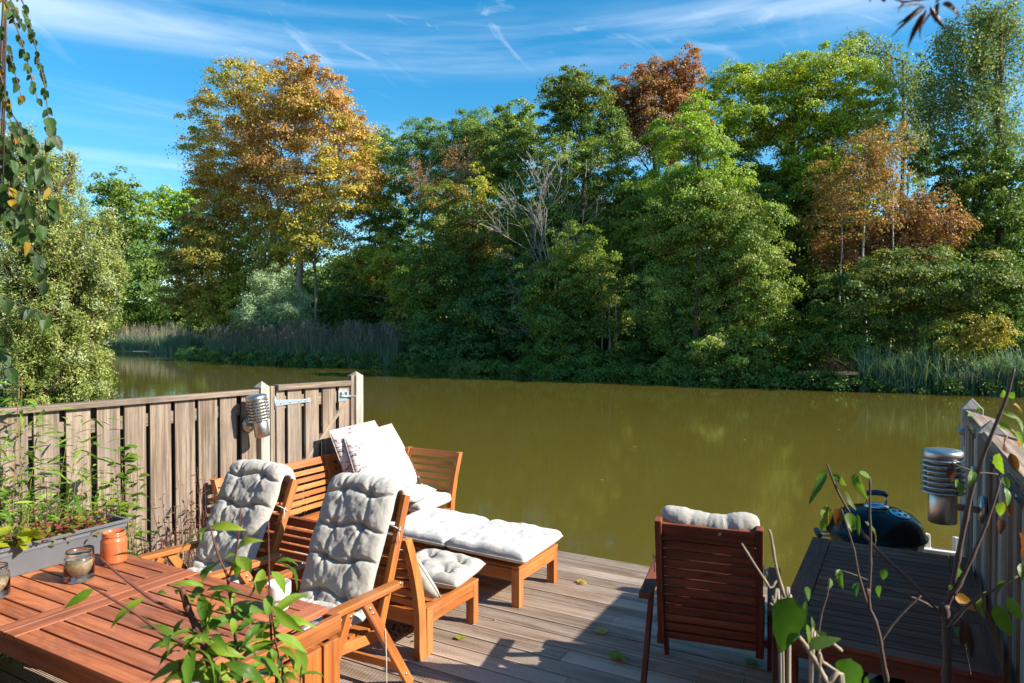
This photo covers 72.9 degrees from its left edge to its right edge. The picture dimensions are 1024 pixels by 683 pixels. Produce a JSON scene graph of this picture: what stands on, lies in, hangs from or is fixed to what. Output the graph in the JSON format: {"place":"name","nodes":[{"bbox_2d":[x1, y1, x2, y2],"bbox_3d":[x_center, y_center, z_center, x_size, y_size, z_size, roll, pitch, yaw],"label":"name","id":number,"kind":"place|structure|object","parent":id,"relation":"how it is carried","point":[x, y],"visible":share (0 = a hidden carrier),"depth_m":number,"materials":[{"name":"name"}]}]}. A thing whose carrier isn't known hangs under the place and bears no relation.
{"place":"outdoors","nodes":[
{"label":"outdoors","id":0,"kind":"place"},
{"bbox_2d":[132,350,164,352],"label":"mud bank","id":1,"kind":"structure","parent":0,"point":[148,351],"depth_m":78.72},
{"bbox_2d":[385,622,413,640],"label":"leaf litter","id":2,"kind":"object","parent":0,"point":[399,629],"visible":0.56,"depth_m":4.56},
{"bbox_2d":[0,348,1023,589],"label":"water","id":3,"kind":"structure","parent":0,"point":[550,453],"depth_m":15.92,"materials":[{"name":"liquid"}]},
{"bbox_2d":[106,319,216,353],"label":"reeds","id":4,"kind":"object","parent":3,"relation":"on","point":[165,342],"visible":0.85,"depth_m":80.11,"materials":[{"name":"plant"}]},
{"bbox_2d":[200,317,411,367],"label":"reeds","id":5,"kind":"object","parent":3,"relation":"on","point":[388,347],"visible":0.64,"depth_m":49.86,"materials":[{"name":"plant"}]},
{"bbox_2d":[822,340,1023,396],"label":"reeds","id":6,"kind":"object","parent":3,"relation":"on","point":[1002,372],"visible":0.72,"depth_m":27.55,"materials":[{"name":"plant"}]},
{"bbox_2d":[0,0,1023,325],"label":"sky","id":7,"kind":"structure","parent":0,"point":[117,73],"materials":[{"name":"blue"}]},
{"bbox_2d":[15,330,1017,523],"bbox_3d":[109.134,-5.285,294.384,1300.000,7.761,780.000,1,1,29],"label":"ground","id":8,"kind":"structure","parent":0,"point":[513,360],"depth_m":34.43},
{"bbox_2d":[0,0,62,384],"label":"birch branch","id":9,"kind":"object","parent":8,"relation":"on","point":[13,195],"visible":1,"depth_m":2.27,"materials":[{"name":"green plant"}]},
{"bbox_2d":[0,119,135,407],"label":"willow shrub","id":10,"kind":"object","parent":8,"relation":"on","point":[61,354],"visible":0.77,"depth_m":10.75,"materials":[{"name":"green plant"}]},
{"bbox_2d":[82,164,172,331],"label":"ash tree","id":11,"kind":"object","parent":8,"relation":"on","point":[115,191],"visible":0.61,"depth_m":100.81,"materials":[{"name":"green plant"}]},
{"bbox_2d":[84,241,222,335],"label":"dark thicket","id":12,"kind":"object","parent":8,"relation":"on","point":[137,310],"visible":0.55,"depth_m":92.88,"materials":[{"name":"green plant"}]},
{"bbox_2d":[135,185,211,306],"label":"lime tree","id":13,"kind":"object","parent":8,"relation":"on","point":[166,204],"visible":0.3,"depth_m":112.00,"materials":[{"name":"green plant"}]},
{"bbox_2d":[151,197,259,337],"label":"olive tree","id":14,"kind":"object","parent":8,"relation":"on","point":[184,263],"visible":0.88,"depth_m":65.62,"materials":[{"name":"green plant"}]},
{"bbox_2d":[230,262,320,339],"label":"silver willow","id":15,"kind":"object","parent":8,"relation":"on","point":[272,296],"visible":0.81,"depth_m":54.15,"materials":[{"name":"grey plant"}]},
{"bbox_2d":[165,51,393,328],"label":"golden tree","id":16,"kind":"object","parent":8,"relation":"on","point":[284,233],"visible":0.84,"depth_m":63.45,"materials":[{"name":"orange plant"}]},
{"bbox_2d":[323,230,424,339],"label":"hazel tree","id":17,"kind":"object","parent":8,"relation":"on","point":[374,262],"visible":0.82,"depth_m":57.49,"materials":[{"name":"green plant"}]},
{"bbox_2d":[344,122,405,321],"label":"yellow tree","id":18,"kind":"object","parent":8,"relation":"on","point":[382,227],"visible":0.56,"depth_m":62.07,"materials":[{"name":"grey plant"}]},
{"bbox_2d":[355,123,428,274],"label":"slender ash","id":19,"kind":"object","parent":8,"relation":"on","point":[395,142],"visible":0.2,"depth_m":65.22,"materials":[{"name":"green plant"}]},
{"bbox_2d":[381,115,471,268],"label":"feathery ash","id":20,"kind":"object","parent":8,"relation":"on","point":[419,144],"visible":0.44,"depth_m":60.19,"materials":[{"name":"green plant"}]},
{"bbox_2d":[392,135,487,343],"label":"wilted tree","id":21,"kind":"object","parent":8,"relation":"on","point":[452,163],"visible":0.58,"depth_m":51.04,"materials":[{"name":"brown plant"}]},
{"bbox_2d":[391,312,498,369],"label":"reedside alder","id":22,"kind":"object","parent":8,"relation":"on","point":[451,346],"visible":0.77,"depth_m":43.96,"materials":[{"name":"green plant"}]},
{"bbox_2d":[406,161,516,318],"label":"field maple","id":23,"kind":"object","parent":8,"relation":"on","point":[455,220],"visible":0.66,"depth_m":45.70,"materials":[{"name":"green plant"}]},
{"bbox_2d":[419,106,509,265],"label":"grey ash","id":24,"kind":"object","parent":8,"relation":"on","point":[440,156],"visible":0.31,"depth_m":57.01,"materials":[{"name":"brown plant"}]},
{"bbox_2d":[383,194,565,345],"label":"shaded alder","id":25,"kind":"object","parent":8,"relation":"on","point":[425,299],"visible":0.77,"depth_m":44.14,"materials":[{"name":"green plant"}]},
{"bbox_2d":[0,551,970,682],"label":"deck","id":26,"kind":"structure","parent":8,"relation":"on","point":[546,632],"depth_m":4.38,"materials":[{"name":"grey wood"}]},
{"bbox_2d":[0,380,159,668],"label":"bamboo","id":27,"kind":"object","parent":26,"relation":"on","point":[10,519],"visible":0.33,"depth_m":4.29,"materials":[{"name":"green plant"}]},
{"bbox_2d":[96,444,150,555],"bbox_3d":[-2.561,1.131,4.594,0.305,0.879,0.382,-1,1,-41],"label":"raspberry","id":28,"kind":"object","parent":26,"relation":"on","point":[130,457],"visible":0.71,"depth_m":4.62,"materials":[{"name":"green plant"}]},
{"bbox_2d":[0,381,269,565],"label":"wooden fence","id":29,"kind":"object","parent":26,"relation":"on","point":[179,440],"visible":0.48,"depth_m":5.34,"materials":[{"name":"brown wood"}]},
{"bbox_2d":[242,393,270,437],"bbox_3d":[-2.227,0.643,6.019,0.267,0.382,0.212,1,1,29],"label":"wall lamp","id":30,"kind":"object","parent":29,"relation":"attached to","point":[257,422],"visible":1,"depth_m":5.96,"materials":[{"name":"metal"}]},
{"bbox_2d":[130,530,177,564],"bbox_3d":[-2.640,1.655,5.010,0.421,0.619,0.276,1,1,29],"label":"nandina","id":31,"kind":"object","parent":26,"relation":"on","point":[145,551],"visible":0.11,"depth_m":5.00,"materials":[{"name":"green plant"}]},
{"bbox_2d":[0,553,340,682],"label":"garden table","id":32,"kind":"object","parent":26,"relation":"on","point":[43,630],"visible":0.64,"depth_m":3.07,"materials":[{"name":"red wood"}]},
{"bbox_2d":[0,562,10,598],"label":"candle jar","id":33,"kind":"object","parent":32,"relation":"on","point":[5,586],"visible":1,"depth_m":3.30,"materials":[{"name":"clear glass"}]},
{"bbox_2d":[0,513,129,577],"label":"planter box","id":34,"kind":"object","parent":32,"relation":"on","point":[33,556],"visible":0.62,"depth_m":3.73,"materials":[{"name":"grey plastic"}]},
{"bbox_2d":[0,534,40,549],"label":"groundcover plant","id":35,"kind":"object","parent":34,"relation":"in","point":[8,539],"visible":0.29,"depth_m":3.57,"materials":[{"name":"green plant"}]},
{"bbox_2d":[0,524,43,549],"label":"hosta","id":36,"kind":"object","parent":34,"relation":"in","point":[26,535],"visible":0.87,"depth_m":3.57,"materials":[{"name":"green plant"}]},
{"bbox_2d":[21,484,57,529],"bbox_3d":[-2.558,0.947,3.771,0.186,0.336,0.175,-1,1,-33],"label":"weed","id":37,"kind":"object","parent":34,"relation":"in","point":[40,505],"visible":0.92,"depth_m":3.79,"materials":[{"name":"green plant"}]},
{"bbox_2d":[6,518,77,546],"bbox_3d":[-2.569,1.058,3.778,0.304,0.160,0.296,1,1,29],"label":"groundcover plant","id":38,"kind":"object","parent":34,"relation":"in","point":[46,532],"visible":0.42,"depth_m":3.77,"materials":[{"name":"green plant"}]},
{"bbox_2d":[53,507,113,535],"bbox_3d":[-2.456,1.054,3.963,0.322,0.160,0.302,0,1,-14],"label":"groundcover plant","id":39,"kind":"object","parent":34,"relation":"in","point":[78,521],"visible":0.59,"depth_m":3.96,"materials":[{"name":"green plant"}]},
{"bbox_2d":[63,547,94,583],"bbox_3d":[-2.209,1.140,3.539,0.136,0.152,0.136,1,1,29],"label":"candle jar","id":40,"kind":"object","parent":32,"relation":"on","point":[78,564],"visible":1,"depth_m":3.49,"materials":[{"name":"clear glass"}]},
{"bbox_2d":[100,528,127,564],"bbox_3d":[-2.190,1.128,3.816,0.132,0.168,0.132,1,1,29],"label":"candle jar","id":41,"kind":"object","parent":32,"relation":"on","point":[113,542],"visible":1,"depth_m":3.77,"materials":[{"name":"orange glass"}]},
{"bbox_2d":[267,578,290,611],"bbox_3d":[-1.063,1.160,3.167,0.106,0.125,0.106,-1,1,-41],"label":"ceramic cup","id":42,"kind":"object","parent":32,"relation":"on","point":[278,595],"visible":0.43,"depth_m":3.12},
{"bbox_2d":[150,492,201,567],"bbox_3d":[-2.534,1.553,5.246,0.389,0.813,0.296,-1,1,-43],"label":"nandina","id":43,"kind":"object","parent":26,"relation":"on","point":[187,558],"visible":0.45,"depth_m":5.27,"materials":[{"name":"green plant"}]},
{"bbox_2d":[63,507,325,682],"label":"peach sapling","id":44,"kind":"object","parent":26,"relation":"on","point":[188,668],"visible":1,"depth_m":1.42,"materials":[{"name":"green plant"}]},
{"bbox_2d":[179,469,220,559],"bbox_3d":[-2.404,1.468,5.425,0.329,0.977,0.317,1,1,43],"label":"nandina","id":45,"kind":"object","parent":26,"relation":"on","point":[202,511],"visible":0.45,"depth_m":5.40,"materials":[{"name":"green plant"}]},
{"bbox_2d":[137,479,298,587],"bbox_3d":[-1.834,1.414,4.218,0.706,1.053,0.935,1,1,28],"label":"reclining chair","id":46,"kind":"object","parent":26,"relation":"on","point":[288,489],"visible":0.2,"depth_m":4.35,"materials":[{"name":"brown wood"}]},
{"bbox_2d":[187,459,295,584],"bbox_3d":[-1.808,1.139,4.260,0.586,0.709,0.915,1,1,28],"label":"seat pad","id":47,"kind":"object","parent":46,"relation":"on","point":[251,488],"visible":0.58,"depth_m":4.37,"materials":[{"name":"grey fabric"}]},
{"bbox_2d":[210,477,313,565],"bbox_3d":[-1.988,1.516,5.811,0.796,0.766,0.645,1,1,29],"label":"sofa section","id":48,"kind":"object","parent":26,"relation":"on","point":[218,483],"visible":0.04,"depth_m":5.70,"materials":[{"name":"brown wood"}]},
{"bbox_2d":[262,512,317,593],"bbox_3d":[-1.280,1.532,4.913,0.660,0.766,0.796,1,1,29],"label":"sofa section","id":49,"kind":"object","parent":26,"relation":"on","point":[304,523],"visible":0.03,"depth_m":4.66,"materials":[{"name":"red wood"}]},
{"bbox_2d":[285,455,333,519],"bbox_3d":[-1.670,1.506,6.372,0.796,0.766,0.645,1,1,29],"label":"sofa section","id":50,"kind":"object","parent":26,"relation":"on","point":[326,467],"visible":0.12,"depth_m":6.54,"materials":[{"name":"brown wood"}]},
{"bbox_2d":[240,494,413,682],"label":"reclining chair","id":51,"kind":"object","parent":26,"relation":"on","point":[354,638],"visible":0.45,"depth_m":3.78,"materials":[{"name":"brown wood"}]},
{"bbox_2d":[276,472,406,638],"bbox_3d":[-1.002,1.139,3.772,0.586,0.719,0.893,0,1,26],"label":"seat pad","id":52,"kind":"object","parent":51,"relation":"on","point":[348,539],"visible":0.66,"depth_m":3.87,"materials":[{"name":"grey fabric"}]},
{"bbox_2d":[385,629,386,682],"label":"tie cord","id":53,"kind":"object","parent":51,"relation":"hanging from","point":[386,655],"visible":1,"depth_m":3.69,"materials":[{"name":"fabric"}]},
{"bbox_2d":[324,453,343,475],"bbox_3d":[-1.375,1.497,6.894,0.796,0.766,0.560,1,1,29],"label":"sofa section","id":54,"kind":"object","parent":26,"relation":"on","point":[333,457],"visible":0.12,"depth_m":6.87,"materials":[{"name":"brown wood"}]},
{"bbox_2d":[350,371,362,424],"bbox_3d":[-1.651,1.543,7.346,0.112,2.458,0.112,1,1,29],"label":"gate post","id":55,"kind":"object","parent":26,"relation":"on","point":[358,398],"visible":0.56,"depth_m":7.29,"materials":[{"name":"grey wood"}]},
{"bbox_2d":[269,375,355,523],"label":"wooden gate","id":56,"kind":"structure","parent":55,"relation":"attached to","point":[295,415],"depth_m":6.73,"materials":[{"name":"brown wood"}]},
{"bbox_2d":[373,538,477,660],"bbox_3d":[-0.705,1.538,4.559,0.645,0.766,0.796,1,1,29],"label":"sofa section","id":57,"kind":"object","parent":26,"relation":"on","point":[416,609],"visible":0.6,"depth_m":4.25,"materials":[{"name":"brown wood"}]},
{"bbox_2d":[379,549,440,597],"bbox_3d":[-0.755,1.430,4.378,0.605,0.339,0.240,1,1,29],"label":"back pad","id":58,"kind":"object","parent":57,"relation":"on","point":[430,589],"visible":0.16,"depth_m":4.27,"materials":[{"name":"grey fabric"}]},
{"bbox_2d":[416,549,485,588],"bbox_3d":[-0.507,1.540,4.727,0.555,0.144,0.446,1,1,29],"label":"seat pad","id":59,"kind":"object","parent":57,"relation":"on","point":[445,569],"visible":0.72,"depth_m":4.64,"materials":[{"name":"grey fabric"}]},
{"bbox_2d":[413,541,452,552],"bbox_3d":[-0.625,1.753,5.710,0.635,0.296,0.635,1,1,29],"label":"footstool","id":60,"kind":"object","parent":26,"relation":"on","point":[418,546],"visible":0.02,"depth_m":5.43,"materials":[{"name":"brown wood"}]},
{"bbox_2d":[387,508,488,546],"bbox_3d":[-0.627,1.504,5.696,0.651,0.118,0.686,1,1,29],"label":"seat cushion","id":61,"kind":"object","parent":60,"relation":"on","point":[439,527],"visible":0.74,"depth_m":5.57,"materials":[{"name":"white fabric"}]},
{"bbox_2d":[405,446,462,514],"bbox_3d":[-0.968,1.485,6.612,0.660,0.800,0.810,1,1,29],"label":"sofa section","id":62,"kind":"object","parent":26,"relation":"on","point":[454,471],"visible":0.3,"depth_m":6.81,"materials":[{"name":"brown wood"}]},
{"bbox_2d":[407,491,451,512],"bbox_3d":[-0.974,1.497,6.593,0.686,0.104,0.536,1,1,29],"label":"seat cushion","id":63,"kind":"object","parent":62,"relation":"on","point":[435,499],"visible":0.24,"depth_m":6.41,"materials":[{"name":"white fabric"}]},
{"bbox_2d":[344,423,422,484],"bbox_3d":[-1.338,1.151,6.908,0.683,0.552,0.587,-1,1,-41],"label":"pillow","id":64,"kind":"object","parent":63,"relation":"on","point":[380,451],"visible":0.78,"depth_m":6.79,"materials":[{"name":"white fabric"}]},
{"bbox_2d":[329,420,377,472],"bbox_3d":[-1.440,1.109,6.921,0.429,0.545,0.670,1,1,29],"label":"pillow","id":65,"kind":"object","parent":64,"relation":"on","point":[337,436],"visible":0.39,"depth_m":6.73,"materials":[{"name":"white fabric"}]},
{"bbox_2d":[402,482,436,502],"bbox_3d":[-1.053,1.379,6.308,0.586,0.113,0.666,1,1,29],"label":"folded pillow","id":66,"kind":"object","parent":63,"relation":"on","point":[416,492],"visible":0.39,"depth_m":6.30,"materials":[{"name":"white fabric"}]},
{"bbox_2d":[451,543,557,607],"bbox_3d":[-0.068,1.758,5.395,0.635,0.296,0.635,1,1,29],"label":"footstool","id":67,"kind":"object","parent":26,"relation":"on","point":[516,574],"visible":0.3,"depth_m":5.09,"materials":[{"name":"brown wood"}]},
{"bbox_2d":[445,519,562,563],"bbox_3d":[-0.042,1.526,5.365,0.686,0.115,0.686,1,1,29],"label":"seat cushion","id":68,"kind":"object","parent":67,"relation":"on","point":[518,543],"visible":1,"depth_m":5.21,"materials":[{"name":"white fabric"}]},
{"bbox_2d":[596,629,607,633],"bbox_3d":[0.590,1.907,4.573,0.097,0.016,0.078,0,1,-8],"label":"fallen leaf","id":69,"kind":"object","parent":26,"relation":"on","point":[602,631],"visible":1,"depth_m":4.56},
{"bbox_2d":[610,650,627,661],"bbox_3d":[0.656,1.910,4.214,0.114,0.022,0.142,0,1,-6],"label":"fallen leaf","id":70,"kind":"object","parent":26,"relation":"on","point":[618,654],"visible":1,"depth_m":4.22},
{"bbox_2d":[639,516,780,682],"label":"reclining chair","id":71,"kind":"object","parent":26,"relation":"on","point":[730,634],"visible":0.91,"depth_m":3.58,"materials":[{"name":"brown wood"}]},
{"bbox_2d":[652,505,768,624],"bbox_3d":[1.107,1.179,3.822,0.586,0.641,0.677,0,1,20],"label":"seat pad","id":72,"kind":"object","parent":71,"relation":"on","point":[733,520],"visible":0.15,"depth_m":3.57,"materials":[{"name":"grey fabric"}]},
{"bbox_2d":[688,671,776,682],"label":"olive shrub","id":73,"kind":"object","parent":26,"relation":"on","point":[737,680],"visible":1,"depth_m":2.67,"materials":[{"name":"green plant"}]},
{"bbox_2d":[744,657,761,667],"bbox_3d":[1.439,1.913,4.131,0.094,0.018,0.116,0,1,-6],"label":"fallen leaf","id":74,"kind":"object","parent":26,"relation":"on","point":[750,661],"visible":1,"depth_m":4.14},
{"bbox_2d":[741,529,868,682],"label":"viburnum","id":75,"kind":"object","parent":26,"relation":"on","point":[789,616],"visible":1,"depth_m":1.05,"materials":[{"name":"green plant"}]},
{"bbox_2d":[817,478,921,682],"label":"bare sapling","id":76,"kind":"object","parent":26,"relation":"on","point":[855,586],"visible":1,"depth_m":1.60,"materials":[{"name":"plant"}]},
{"bbox_2d":[814,490,928,551],"bbox_3d":[2.414,1.454,4.623,0.632,0.935,0.608,0,1,-24],"label":"kettle barbecue","id":77,"kind":"object","parent":26,"relation":"on","point":[894,527],"visible":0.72,"depth_m":4.44,"materials":[{"name":"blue metal"}]},
{"bbox_2d":[772,537,1003,682],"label":"garden table","id":78,"kind":"object","parent":26,"relation":"on","point":[913,647],"visible":0.72,"depth_m":3.08,"materials":[{"name":"grey wood"}]},
{"bbox_2d":[809,368,1023,682],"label":"cherry sapling","id":79,"kind":"object","parent":26,"relation":"on","point":[1001,617],"visible":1,"depth_m":1.74,"materials":[{"name":"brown plant"}]},
{"bbox_2d":[923,533,958,555],"bbox_3d":[3.051,1.900,4.875,0.289,1.039,0.240,1,1,29],"label":"swim ladder","id":80,"kind":"object","parent":26,"relation":"attached to","point":[928,548],"visible":0.12,"depth_m":4.89,"materials":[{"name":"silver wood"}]},
{"bbox_2d":[959,398,983,556],"bbox_3d":[3.063,1.599,4.638,0.120,2.442,0.100,1,1,29],"label":"gate post","id":81,"kind":"object","parent":26,"relation":"on","point":[971,404],"visible":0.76,"depth_m":4.60,"materials":[{"name":"grey wood"}]},
{"bbox_2d":[957,410,1016,570],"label":"wooden gate","id":82,"kind":"structure","parent":81,"relation":"attached to","point":[977,421],"depth_m":4.29,"materials":[{"name":"grey wood"}]},
{"bbox_2d":[974,420,1023,682],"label":"wooden fence","id":83,"kind":"object","parent":26,"relation":"on","point":[998,558],"visible":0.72,"depth_m":3.00,"materials":[{"name":"grey wood"}]},
{"bbox_2d":[920,447,986,524],"bbox_3d":[2.206,0.719,3.408,0.384,0.388,0.189,0,1,-5],"label":"wall lamp","id":84,"kind":"object","parent":83,"relation":"attached to","point":[944,506],"visible":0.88,"depth_m":3.35,"materials":[{"name":"metal"}]},
{"bbox_2d":[444,265,543,362],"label":"tree","id":85,"kind":"object","parent":8,"relation":"on","point":[514,337],"visible":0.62,"depth_m":42.94,"materials":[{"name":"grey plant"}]},
{"bbox_2d":[449,96,561,259],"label":"pointed alder","id":86,"kind":"object","parent":8,"relation":"on","point":[516,133],"visible":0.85,"depth_m":52.28,"materials":[{"name":"green plant"}]},
{"bbox_2d":[466,138,628,335],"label":"dead tree","id":87,"kind":"object","parent":8,"relation":"on","point":[539,217],"visible":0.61,"depth_m":40.87,"materials":[{"name":"grey wood"}]},
{"bbox_2d":[80,161,1023,373],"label":"woodland","id":88,"kind":"object","parent":8,"relation":"on","point":[331,317],"visible":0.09,"depth_m":44.09,"materials":[{"name":"green plant"}]},
{"bbox_2d":[506,219,639,361],"bbox_3d":[3.049,-2.572,39.001,5.910,8.365,7.048,-1,1,-44],"label":"bushy alder","id":89,"kind":"object","parent":8,"relation":"on","point":[585,298],"visible":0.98,"depth_m":38.21,"materials":[{"name":"green plant"}]},
{"bbox_2d":[529,63,630,336],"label":"dark maple","id":90,"kind":"object","parent":8,"relation":"on","point":[567,109],"visible":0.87,"depth_m":46.40,"materials":[{"name":"green plant"}]},
{"bbox_2d":[513,326,659,373],"bbox_3d":[3.862,0.779,37.822,8.706,3.234,3.544,1,1,38],"label":"overhanging sallow","id":91,"kind":"object","parent":8,"relation":"on","point":[610,357],"visible":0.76,"depth_m":37.17,"materials":[{"name":"green plant"}]},
{"bbox_2d":[525,127,668,349],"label":"alder","id":92,"kind":"object","parent":8,"relation":"on","point":[621,208],"visible":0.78,"depth_m":41.02,"materials":[{"name":"green plant"}]},
{"bbox_2d":[172,346,1023,396],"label":"undergrowth","id":93,"kind":"object","parent":8,"relation":"on","point":[617,373],"visible":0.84,"depth_m":34.59,"materials":[{"name":"green plant"}]},
{"bbox_2d":[593,42,720,344],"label":"tree","id":94,"kind":"object","parent":8,"relation":"on","point":[643,109],"visible":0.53,"depth_m":47.85,"materials":[{"name":"brown plant"}]},
{"bbox_2d":[619,88,809,382],"bbox_3d":[9.589,-5.025,33.617,9.493,14.536,7.801,1,1,29],"label":"cone alder","id":95,"kind":"object","parent":8,"relation":"on","point":[693,198],"visible":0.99,"depth_m":32.78,"materials":[{"name":"green plant"}]},
{"bbox_2d":[633,353,807,383],"bbox_3d":[9.757,1.421,32.721,7.873,1.796,3.747,1,1,29],"label":"trailing sallow","id":96,"kind":"object","parent":8,"relation":"on","point":[780,368],"visible":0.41,"depth_m":32.09,"materials":[{"name":"green plant"}]},
{"bbox_2d":[686,36,909,334],"bbox_3d":[15.535,-7.541,38.668,11.865,17.622,8.395,1,1,29],"label":"broad maple","id":97,"kind":"object","parent":8,"relation":"on","point":[796,80],"visible":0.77,"depth_m":37.53,"materials":[{"name":"green plant"}]},
{"bbox_2d":[773,315,892,377],"bbox_3d":[14.207,0.305,30.756,3.302,3.169,4.909,-1,1,-34],"label":"bank elder","id":98,"kind":"object","parent":8,"relation":"on","point":[815,347],"visible":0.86,"depth_m":30.16,"materials":[{"name":"green plant"}]},
{"bbox_2d":[791,108,933,368],"bbox_3d":[16.412,-4.842,32.793,5.958,12.902,4.558,1,1,29],"label":"withered cherry","id":99,"kind":"object","parent":8,"relation":"on","point":[874,155],"visible":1,"depth_m":32.63,"materials":[{"name":"plant"}]},
{"bbox_2d":[827,24,941,213],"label":"thin birch","id":100,"kind":"object","parent":8,"relation":"on","point":[887,64],"visible":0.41,"depth_m":43.30,"materials":[{"name":"green plant"}]},
{"bbox_2d":[801,175,982,366],"bbox_3d":[18.397,-3.236,33.985,7.866,9.525,4.338,0,1,17],"label":"brown hornbeam","id":101,"kind":"object","parent":8,"relation":"on","point":[918,236],"visible":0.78,"depth_m":33.21,"materials":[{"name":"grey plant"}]},
{"bbox_2d":[801,243,1023,373],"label":"olive thicket","id":102,"kind":"object","parent":8,"relation":"on","point":[878,289],"visible":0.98,"depth_m":28.59,"materials":[{"name":"green plant"}]},
{"bbox_2d":[869,0,967,48],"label":"maple twig","id":103,"kind":"object","parent":8,"relation":"on","point":[933,13],"visible":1,"depth_m":0.62,"materials":[{"name":"red plant"}]},
{"bbox_2d":[893,308,1023,368],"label":"yellowing shrub","id":104,"kind":"object","parent":8,"relation":"on","point":[981,333],"visible":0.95,"depth_m":27.60,"materials":[{"name":"yellow plant"}]},
{"bbox_2d":[897,0,1023,325],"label":"weeping birch","id":105,"kind":"object","parent":8,"relation":"on","point":[989,26],"visible":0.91,"depth_m":34.41,"materials":[{"name":"green plant"}]},
{"bbox_2d":[900,133,1023,350],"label":"shady oak","id":106,"kind":"object","parent":8,"relation":"on","point":[994,218],"visible":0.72,"depth_m":34.28,"materials":[{"name":"green plant"}]},
{"bbox_2d":[861,671,904,682],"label":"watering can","id":107,"kind":"object","parent":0,"point":[878,679],"visible":0.29,"depth_m":3.20,"materials":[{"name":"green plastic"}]}
]}

